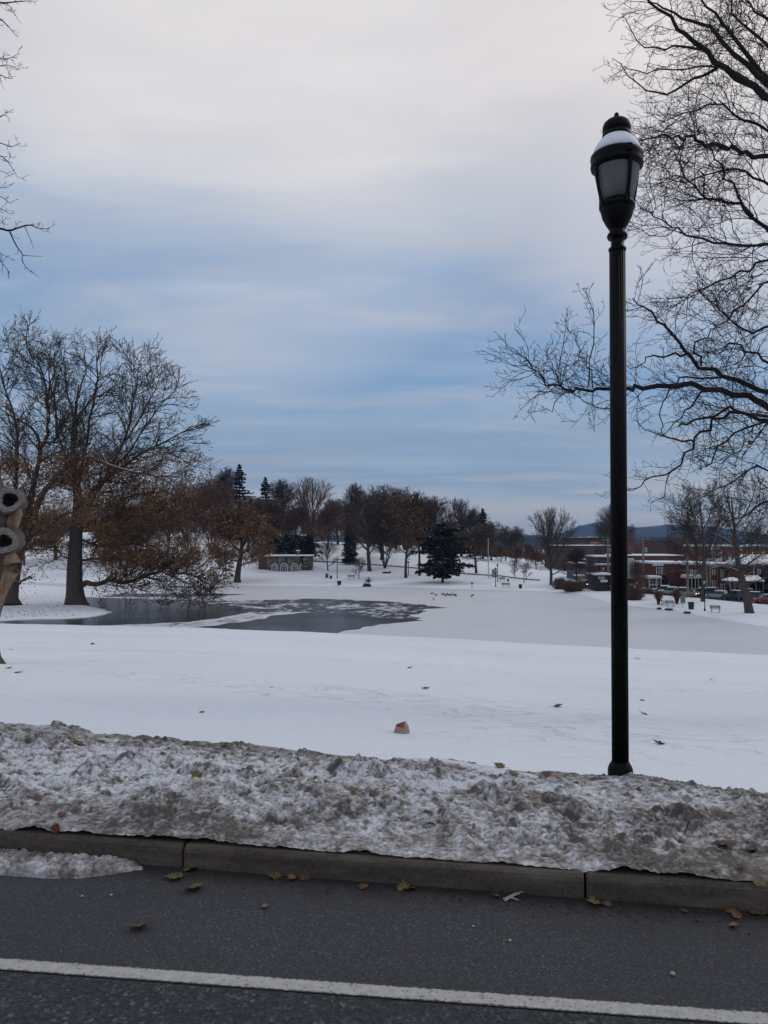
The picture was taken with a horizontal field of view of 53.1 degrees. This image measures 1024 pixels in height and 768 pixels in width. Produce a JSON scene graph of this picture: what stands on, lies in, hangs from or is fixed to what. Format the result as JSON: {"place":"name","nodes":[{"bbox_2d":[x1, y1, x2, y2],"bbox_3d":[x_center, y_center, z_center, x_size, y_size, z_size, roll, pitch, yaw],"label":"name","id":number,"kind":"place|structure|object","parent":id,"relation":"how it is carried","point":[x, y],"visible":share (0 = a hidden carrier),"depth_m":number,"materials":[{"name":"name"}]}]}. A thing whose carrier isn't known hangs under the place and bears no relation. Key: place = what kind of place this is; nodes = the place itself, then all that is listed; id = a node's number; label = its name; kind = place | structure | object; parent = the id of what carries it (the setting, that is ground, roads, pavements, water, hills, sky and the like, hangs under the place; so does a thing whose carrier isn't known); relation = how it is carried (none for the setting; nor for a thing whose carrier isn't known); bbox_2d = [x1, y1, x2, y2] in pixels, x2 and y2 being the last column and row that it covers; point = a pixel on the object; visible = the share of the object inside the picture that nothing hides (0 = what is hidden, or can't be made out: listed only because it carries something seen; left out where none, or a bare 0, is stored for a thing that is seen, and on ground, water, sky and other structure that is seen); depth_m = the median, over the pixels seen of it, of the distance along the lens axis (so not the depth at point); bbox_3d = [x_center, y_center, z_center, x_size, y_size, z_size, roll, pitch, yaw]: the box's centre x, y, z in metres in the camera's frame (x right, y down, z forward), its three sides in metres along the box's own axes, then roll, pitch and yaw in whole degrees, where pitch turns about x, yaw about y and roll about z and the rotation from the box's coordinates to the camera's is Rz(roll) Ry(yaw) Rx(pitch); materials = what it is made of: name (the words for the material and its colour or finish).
{"place":"outdoors","nodes":[
{"label":"outdoors","id":0,"kind":"place"},
{"bbox_2d":[0,532,767,792],"bbox_3d":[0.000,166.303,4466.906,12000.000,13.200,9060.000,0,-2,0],"label":"snow ground","id":1,"kind":"structure","parent":0,"point":[487,703],"depth_m":12.94,"materials":[{"name":"snow"}]},
{"bbox_2d":[0,0,55,663],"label":"pruned tree","id":2,"kind":"object","parent":1,"relation":"on","point":[12,538],"visible":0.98,"depth_m":13.56,"materials":[{"name":"brown plant"}]},
{"bbox_2d":[23,529,47,564],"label":"bare tree","id":3,"kind":"object","parent":1,"relation":"on","point":[24,563],"visible":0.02,"depth_m":204.44,"materials":[{"name":"brown plant"}]},
{"bbox_2d":[32,513,70,559],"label":"oak tree","id":4,"kind":"object","parent":1,"relation":"on","point":[68,525],"visible":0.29,"depth_m":208.70,"materials":[{"name":"brown plant"}]},
{"bbox_2d":[0,305,212,604],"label":"oak tree","id":5,"kind":"object","parent":1,"relation":"on","point":[31,518],"visible":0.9,"depth_m":110.03,"materials":[{"name":"brown plant"}]},
{"bbox_2d":[82,515,130,554],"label":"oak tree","id":6,"kind":"object","parent":1,"relation":"on","point":[83,543],"visible":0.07,"depth_m":204.21,"materials":[{"name":"brown plant"}]},
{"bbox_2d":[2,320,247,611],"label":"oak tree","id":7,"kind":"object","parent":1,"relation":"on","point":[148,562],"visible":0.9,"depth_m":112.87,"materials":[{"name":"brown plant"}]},
{"bbox_2d":[125,508,164,550],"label":"bare tree","id":8,"kind":"object","parent":1,"relation":"on","point":[147,526],"visible":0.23,"depth_m":209.70,"materials":[{"name":"brown plant"}]},
{"bbox_2d":[149,511,187,550],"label":"bare tree","id":9,"kind":"object","parent":1,"relation":"on","point":[164,531],"visible":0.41,"depth_m":204.82,"materials":[{"name":"brown plant"}]},
{"bbox_2d":[181,529,206,552],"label":"bare tree","id":10,"kind":"object","parent":1,"relation":"on","point":[196,538],"visible":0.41,"depth_m":204.86,"materials":[{"name":"brown plant"}]},
{"bbox_2d":[178,476,241,551],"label":"bare tree","id":11,"kind":"object","parent":1,"relation":"on","point":[222,501],"visible":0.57,"depth_m":211.03,"materials":[{"name":"brown plant"}]},
{"bbox_2d":[212,465,238,494],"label":"bare tree","id":12,"kind":"object","parent":1,"relation":"on","point":[226,474],"visible":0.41,"depth_m":261.67,"materials":[{"name":"brown plant"}]},
{"bbox_2d":[214,464,255,535],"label":"spruce tree","id":13,"kind":"object","parent":1,"relation":"on","point":[238,478],"visible":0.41,"depth_m":244.78,"materials":[{"name":"green plant"}]},
{"bbox_2d":[200,501,280,582],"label":"oak tree","id":14,"kind":"object","parent":1,"relation":"on","point":[237,531],"visible":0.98,"depth_m":168.57,"materials":[{"name":"brown plant"}]},
{"bbox_2d":[222,496,271,551],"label":"bare tree","id":15,"kind":"object","parent":1,"relation":"on","point":[258,503],"visible":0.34,"depth_m":216.07,"materials":[{"name":"brown plant"}]},
{"bbox_2d":[260,477,273,540],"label":"spruce tree","id":16,"kind":"object","parent":1,"relation":"on","point":[264,488],"visible":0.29,"depth_m":239.94,"materials":[{"name":"green plant"}]},
{"bbox_2d":[257,498,293,535],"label":"bare tree","id":17,"kind":"object","parent":1,"relation":"on","point":[272,507],"visible":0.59,"depth_m":226.88,"materials":[{"name":"brown plant"}]},
{"bbox_2d":[260,536,291,553],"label":"evergreen bush","id":18,"kind":"object","parent":1,"relation":"on","point":[279,547],"visible":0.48,"depth_m":203.94,"materials":[{"name":"green plant"}]},
{"bbox_2d":[267,479,301,533],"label":"bare tree","id":19,"kind":"object","parent":1,"relation":"on","point":[279,490],"visible":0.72,"depth_m":248.76,"materials":[{"name":"brown plant"}]},
{"bbox_2d":[258,550,313,571],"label":"stone pavilion","id":20,"kind":"structure","parent":1,"relation":"on","point":[297,561],"depth_m":189.56,"materials":[{"name":"stone"}]},
{"bbox_2d":[269,504,315,539],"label":"bare tree","id":21,"kind":"object","parent":1,"relation":"on","point":[296,519],"visible":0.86,"depth_m":220.62,"materials":[{"name":"brown plant"}]},
{"bbox_2d":[280,532,305,553],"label":"evergreen bush","id":22,"kind":"object","parent":1,"relation":"on","point":[292,541],"visible":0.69,"depth_m":205.61,"materials":[{"name":"green plant"}]},
{"bbox_2d":[298,535,320,556],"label":"evergreen tree","id":23,"kind":"object","parent":1,"relation":"on","point":[309,543],"visible":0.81,"depth_m":206.71,"materials":[{"name":"green plant"}]},
{"bbox_2d":[284,477,344,540],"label":"bare tree","id":24,"kind":"object","parent":1,"relation":"on","point":[318,495],"visible":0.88,"depth_m":225.45,"materials":[{"name":"brown plant"}]},
{"bbox_2d":[314,541,341,570],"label":"bare tree","id":25,"kind":"object","parent":1,"relation":"on","point":[324,552],"visible":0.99,"depth_m":190.71,"materials":[{"name":"brown plant"}]},
{"bbox_2d":[314,504,346,548],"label":"bare tree","id":26,"kind":"object","parent":1,"relation":"on","point":[329,515],"visible":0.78,"depth_m":231.46,"materials":[{"name":"brown plant"}]},
{"bbox_2d":[317,498,361,544],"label":"bare tree","id":27,"kind":"object","parent":1,"relation":"on","point":[336,502],"visible":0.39,"depth_m":249.16,"materials":[{"name":"brown plant"}]},
{"bbox_2d":[341,525,358,563],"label":"evergreen tree","id":28,"kind":"object","parent":1,"relation":"on","point":[350,555],"visible":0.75,"depth_m":201.71,"materials":[{"name":"green plant"}]},
{"bbox_2d":[341,482,367,542],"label":"bare tree","id":29,"kind":"object","parent":1,"relation":"on","point":[352,492],"visible":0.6,"depth_m":254.21,"materials":[{"name":"brown plant"}]},
{"bbox_2d":[350,557,367,578],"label":"sapling","id":30,"kind":"object","parent":1,"relation":"on","point":[360,566],"visible":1,"depth_m":175.87,"materials":[{"name":"brown plant"}]},
{"bbox_2d":[39,503,699,560],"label":"distant wood","id":31,"kind":"object","parent":1,"relation":"on","point":[654,547],"visible":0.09,"depth_m":307.56,"materials":[{"name":"plant"}]},
{"bbox_2d":[342,491,402,570],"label":"bare tree","id":32,"kind":"object","parent":1,"relation":"on","point":[380,506],"visible":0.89,"depth_m":190.03,"materials":[{"name":"brown plant"}]},
{"bbox_2d":[341,483,404,559],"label":"bare tree","id":33,"kind":"object","parent":1,"relation":"on","point":[379,492],"visible":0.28,"depth_m":210.77,"materials":[{"name":"brown plant"}]},
{"bbox_2d":[358,504,405,568],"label":"bare tree","id":34,"kind":"object","parent":1,"relation":"on","point":[381,547],"visible":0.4,"depth_m":194.83,"materials":[{"name":"brown plant"}]},
{"bbox_2d":[0,720,767,880],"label":"snow ridge","id":35,"kind":"structure","parent":1,"relation":"on","point":[240,792],"depth_m":4.10,"materials":[{"name":"snow"}]},
{"bbox_2d":[713,838,738,844],"bbox_3d":[1.630,1.562,3.649,0.115,0.015,0.150,-10,-8,43],"label":"fallen leaf","id":36,"kind":"object","parent":35,"relation":"on","point":[724,842],"visible":1,"depth_m":3.64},
{"bbox_2d":[394,721,408,733],"bbox_3d":[0.168,2.082,7.390,0.161,0.137,0.080,0,-2,0],"label":"painted rock","id":37,"kind":"object","parent":1,"relation":"on","point":[402,728],"visible":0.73,"depth_m":7.36,"materials":[{"name":"stone"}]},
{"bbox_2d":[382,485,429,577],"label":"bare tree","id":38,"kind":"object","parent":1,"relation":"on","point":[415,524],"visible":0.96,"depth_m":176.87,"materials":[{"name":"brown plant"}]},
{"bbox_2d":[404,489,438,575],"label":"bare tree","id":39,"kind":"object","parent":1,"relation":"on","point":[428,505],"visible":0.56,"depth_m":181.47,"materials":[{"name":"brown plant"}]},
{"bbox_2d":[418,495,466,541],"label":"bare tree","id":40,"kind":"object","parent":1,"relation":"on","point":[439,509],"visible":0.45,"depth_m":245.30,"materials":[{"name":"brown plant"}]},
{"bbox_2d":[411,522,475,582],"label":"evergreen tree","id":41,"kind":"object","parent":1,"relation":"on","point":[442,545],"visible":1,"depth_m":164.38,"materials":[{"name":"green plant"}]},
{"bbox_2d":[444,521,468,541],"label":"bare tree","id":42,"kind":"object","parent":1,"relation":"on","point":[455,532],"visible":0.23,"depth_m":239.51,"materials":[{"name":"brown plant"}]},
{"bbox_2d":[437,498,488,555],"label":"bare tree","id":43,"kind":"object","parent":1,"relation":"on","point":[457,506],"visible":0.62,"depth_m":251.22,"materials":[{"name":"brown plant"}]},
{"bbox_2d":[452,508,489,556],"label":"bare tree","id":44,"kind":"object","parent":1,"relation":"on","point":[474,519],"visible":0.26,"depth_m":253.82,"materials":[{"name":"brown plant"}]},
{"bbox_2d":[461,522,498,572],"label":"bare tree","id":45,"kind":"object","parent":1,"relation":"on","point":[481,540],"visible":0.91,"depth_m":188.42,"materials":[{"name":"brown plant"}]},
{"bbox_2d":[464,508,498,558],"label":"spruce tree","id":46,"kind":"object","parent":1,"relation":"on","point":[482,520],"visible":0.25,"depth_m":249.50,"materials":[{"name":"green plant"}]},
{"bbox_2d":[474,520,509,560],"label":"bare tree","id":47,"kind":"object","parent":1,"relation":"on","point":[497,539],"visible":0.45,"depth_m":243.89,"materials":[{"name":"brown plant"}]},
{"bbox_2d":[493,545,508,562],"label":"bare tree","id":48,"kind":"object","parent":1,"relation":"on","point":[500,549],"visible":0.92,"depth_m":231.34,"materials":[{"name":"brown plant"}]},
{"bbox_2d":[498,526,516,560],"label":"bare tree","id":49,"kind":"object","parent":1,"relation":"on","point":[502,542],"visible":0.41,"depth_m":261.07,"materials":[{"name":"brown plant"}]},
{"bbox_2d":[507,560,522,577],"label":"bare tree","id":50,"kind":"object","parent":1,"relation":"on","point":[514,564],"visible":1,"depth_m":178.12,"materials":[{"name":"brown plant"}]},
{"bbox_2d":[503,526,527,557],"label":"bare tree","id":51,"kind":"object","parent":1,"relation":"on","point":[516,532],"visible":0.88,"depth_m":257.57,"materials":[{"name":"brown plant"}]},
{"bbox_2d":[507,547,523,564],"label":"bare tree","id":52,"kind":"object","parent":1,"relation":"on","point":[518,552],"visible":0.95,"depth_m":225.12,"materials":[{"name":"brown plant"}]},
{"bbox_2d":[521,543,532,561],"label":"bare tree","id":53,"kind":"object","parent":1,"relation":"on","point":[526,550],"visible":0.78,"depth_m":221.37,"materials":[{"name":"brown plant"}]},
{"bbox_2d":[528,549,546,568],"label":"bare tree","id":54,"kind":"object","parent":1,"relation":"on","point":[536,552],"visible":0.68,"depth_m":214.25,"materials":[{"name":"brown plant"}]},
{"bbox_2d":[526,506,578,584],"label":"bare tree","id":55,"kind":"object","parent":1,"relation":"on","point":[550,530],"visible":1,"depth_m":158.43,"materials":[{"name":"brown plant"}]},
{"bbox_2d":[551,576,566,588],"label":"shrub","id":56,"kind":"object","parent":1,"relation":"on","point":[556,584],"visible":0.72,"depth_m":147.22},
{"bbox_2d":[557,578,587,591],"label":"shrub","id":57,"kind":"object","parent":1,"relation":"on","point":[572,586],"visible":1,"depth_m":140.54,"materials":[{"name":"plant"}]},
{"bbox_2d":[563,546,588,578],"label":"bare tree","id":58,"kind":"object","parent":1,"relation":"on","point":[576,557],"visible":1,"depth_m":155.52,"materials":[{"name":"brown plant"}]},
{"bbox_2d":[566,562,585,580],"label":"porch house","id":59,"kind":"structure","parent":1,"relation":"on","point":[571,573],"depth_m":167.68,"materials":[{"name":"stone"}]},
{"bbox_2d":[544,544,610,570],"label":"apartment block","id":60,"kind":"structure","parent":1,"relation":"on","point":[590,549],"depth_m":214.77,"materials":[{"name":"brown brick"}]},
{"bbox_2d":[581,564,604,584],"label":"bare tree","id":61,"kind":"object","parent":1,"relation":"on","point":[590,570],"visible":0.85,"depth_m":141.75,"materials":[{"name":"brown plant"}]},
{"bbox_2d":[585,555,610,585],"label":"porch house","id":62,"kind":"structure","parent":1,"relation":"on","point":[600,560],"depth_m":151.75,"materials":[{"name":"brown brick"}]},
{"bbox_2d":[586,572,610,590],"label":"dumpster","id":63,"kind":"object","parent":1,"relation":"on","point":[601,581],"depth_m":139.62,"materials":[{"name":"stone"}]},
{"bbox_2d":[564,534,633,553],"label":"apartment block","id":64,"kind":"structure","parent":1,"relation":"on","point":[587,540],"depth_m":249.82,"materials":[{"name":"brown brick"}]},
{"bbox_2d":[601,538,610,572],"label":"utility pole","id":65,"kind":"object","parent":1,"relation":"on","point":[608,548],"visible":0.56,"depth_m":145.13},
{"bbox_2d":[591,506,637,554],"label":"bare tree","id":66,"kind":"object","parent":1,"relation":"on","point":[605,524],"visible":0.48,"depth_m":163.78,"materials":[{"name":"brown plant"}]},
{"bbox_2d":[590,112,643,775],"bbox_3d":[1.545,-0.387,5.064,0.344,4.582,0.351,0,-2,0],"label":"lamp post","id":67,"kind":"object","parent":1,"relation":"on","point":[616,160],"visible":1,"depth_m":5.02,"materials":[{"name":"metal"}]},
{"bbox_2d":[475,0,767,540],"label":"maple tree","id":68,"kind":"object","parent":1,"relation":"on","point":[757,72],"visible":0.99,"depth_m":12.66,"materials":[{"name":"brown plant"}]},
{"bbox_2d":[628,582,645,599],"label":"shrub","id":69,"kind":"object","parent":1,"relation":"on","point":[635,591],"visible":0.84,"depth_m":120.65,"materials":[{"name":"plant"}]},
{"bbox_2d":[628,561,648,589],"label":"bare tree","id":70,"kind":"object","parent":1,"relation":"on","point":[634,570],"visible":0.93,"depth_m":127.37,"materials":[{"name":"brown plant"}]},
{"bbox_2d":[636,537,650,586],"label":"utility pole","id":71,"kind":"object","parent":1,"relation":"on","point":[644,550],"visible":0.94,"depth_m":136.04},
{"bbox_2d":[604,552,684,585],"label":"brick house","id":72,"kind":"structure","parent":1,"relation":"on","point":[633,557],"depth_m":145.76,"materials":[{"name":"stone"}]},
{"bbox_2d":[634,560,681,587],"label":"brick house","id":73,"kind":"structure","parent":1,"relation":"on","point":[655,575],"depth_m":135.69,"materials":[{"name":"brick"}]},
{"bbox_2d":[653,585,663,604],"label":"shrub","id":74,"kind":"object","parent":1,"relation":"on","point":[659,595],"visible":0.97,"depth_m":112.31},
{"bbox_2d":[670,587,683,603],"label":"shrub","id":75,"kind":"object","parent":1,"relation":"on","point":[676,595],"visible":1,"depth_m":112.26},
{"bbox_2d":[679,534,691,596],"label":"utility pole","id":76,"kind":"object","parent":1,"relation":"on","point":[687,575],"visible":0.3,"depth_m":123.75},
{"bbox_2d":[675,561,705,590],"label":"porch house","id":77,"kind":"structure","parent":1,"relation":"on","point":[694,585],"depth_m":133.60,"materials":[{"name":"brick"}]},
{"bbox_2d":[653,476,744,601],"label":"bare tree","id":78,"kind":"object","parent":1,"relation":"on","point":[699,513],"visible":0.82,"depth_m":115.91,"materials":[{"name":"brown plant"}]},
{"bbox_2d":[698,562,734,589],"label":"brick house","id":79,"kind":"structure","parent":1,"relation":"on","point":[712,578],"depth_m":129.65,"materials":[{"name":"brown brick"}]},
{"bbox_2d":[683,545,767,564],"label":"brick terrace","id":80,"kind":"structure","parent":1,"relation":"on","point":[700,558],"depth_m":161.81,"materials":[{"name":"brown brick"}]},
{"bbox_2d":[686,473,767,612],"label":"bare tree","id":81,"kind":"object","parent":1,"relation":"on","point":[743,584],"visible":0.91,"depth_m":98.81,"materials":[{"name":"brown plant"}]},
{"bbox_2d":[721,554,767,593],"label":"porch house","id":82,"kind":"structure","parent":1,"relation":"on","point":[757,573],"depth_m":125.72,"materials":[{"name":"brick"}]},
{"bbox_2d":[755,565,767,593],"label":"spruce tree","id":83,"kind":"object","parent":1,"relation":"on","point":[759,586],"visible":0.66,"depth_m":123.26,"materials":[{"name":"green plant"}]},
{"bbox_2d":[0,864,767,1023],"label":"road","id":84,"kind":"structure","parent":0,"point":[311,928],"depth_m":3.01,"materials":[{"name":"asphalt"}]},
{"bbox_2d":[0,848,142,878],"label":"gutter slush","id":85,"kind":"object","parent":84,"relation":"on","point":[23,862],"visible":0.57,"depth_m":3.71,"materials":[{"name":"snow"}]},
{"bbox_2d":[165,871,191,878],"bbox_3d":[-0.976,1.720,3.645,0.129,0.014,0.099,1,-8,-19],"label":"fallen leaf","id":86,"kind":"object","parent":84,"relation":"on","point":[174,875],"visible":1,"depth_m":3.65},
{"bbox_2d":[267,870,281,878],"bbox_3d":[-0.519,1.720,3.660,0.073,0.010,0.095,12,11,-4],"label":"fallen leaf","id":87,"kind":"object","parent":84,"relation":"on","point":[274,875],"visible":1,"depth_m":3.65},
{"bbox_2d":[0,826,767,910],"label":"kerb","id":88,"kind":"structure","parent":84,"relation":"on","point":[625,883],"depth_m":3.58,"materials":[{"name":"concrete"}]},
{"bbox_2d":[748,878,767,886],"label":"fallen leaf","id":89,"kind":"object","parent":88,"relation":"on","point":[759,882],"visible":1,"depth_m":3.31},
{"bbox_2d":[0,957,767,1023],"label":"lane line","id":90,"kind":"object","parent":84,"relation":"on","point":[682,1012],"visible":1,"depth_m":2.72,"materials":[{"name":"paint"}]},
{"bbox_2d":[397,880,409,889],"bbox_3d":[0.089,1.731,3.523,0.070,0.092,0.009,7,-32,-17],"label":"fallen leaf","id":91,"kind":"object","parent":84,"relation":"on","point":[402,885],"visible":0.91,"depth_m":3.53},
{"bbox_2d":[107,864,766,934],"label":"gutter grit","id":92,"kind":"object","parent":84,"relation":"on","point":[570,907],"visible":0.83,"depth_m":3.39,"materials":[{"name":"gravel"}]},
{"bbox_2d":[0,582,767,654],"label":"pond","id":93,"kind":"structure","parent":0,"point":[537,617],"depth_m":96.34,"materials":[{"name":"liquid"}]},
{"bbox_2d":[0,0,767,534],"label":"sky","id":94,"kind":"structure","parent":0,"point":[321,212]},
{"bbox_2d":[313,561,539,580],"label":"path","id":95,"kind":"structure","parent":0,"point":[423,568],"depth_m":187.09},
{"bbox_2d":[278,536,767,549],"bbox_3d":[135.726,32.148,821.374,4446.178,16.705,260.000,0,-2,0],"label":"hills","id":96,"kind":"structure","parent":0,"point":[531,540],"depth_m":790.89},
{"bbox_2d":[301,523,767,538],"bbox_3d":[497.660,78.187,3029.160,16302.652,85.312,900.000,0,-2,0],"label":"hills","id":97,"kind":"structure","parent":0,"point":[586,530],"depth_m":2937.94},
{"bbox_2d":[585,586,767,603],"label":"street","id":98,"kind":"structure","parent":0,"point":[699,596],"depth_m":119.46,"materials":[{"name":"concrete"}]},
{"bbox_2d":[659,586,676,594],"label":"parked car","id":99,"kind":"object","parent":98,"relation":"on","point":[668,589],"visible":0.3,"depth_m":128.01,"materials":[{"name":"silver metal"}]},
{"bbox_2d":[676,587,698,596],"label":"car","id":100,"kind":"object","parent":98,"relation":"on","point":[691,593],"visible":0.58,"depth_m":123.84,"materials":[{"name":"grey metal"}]},
{"bbox_2d":[697,587,717,595],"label":"parked car","id":101,"kind":"object","parent":98,"relation":"on","point":[708,590],"visible":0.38,"depth_m":123.41,"materials":[{"name":"blue paint"}]},
{"bbox_2d":[705,590,727,598],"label":"parked car","id":102,"kind":"object","parent":98,"relation":"on","point":[716,593],"visible":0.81,"depth_m":119.09,"materials":[{"name":"silver metal"}]},
{"bbox_2d":[720,590,742,599],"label":"parked car","id":103,"kind":"object","parent":98,"relation":"on","point":[733,594],"visible":0.65,"depth_m":116.91,"materials":[{"name":"black paint"}]},
{"bbox_2d":[751,594,767,602],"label":"parked car","id":104,"kind":"object","parent":98,"relation":"on","point":[762,598],"visible":1,"depth_m":112.15,"materials":[{"name":"red paint"}]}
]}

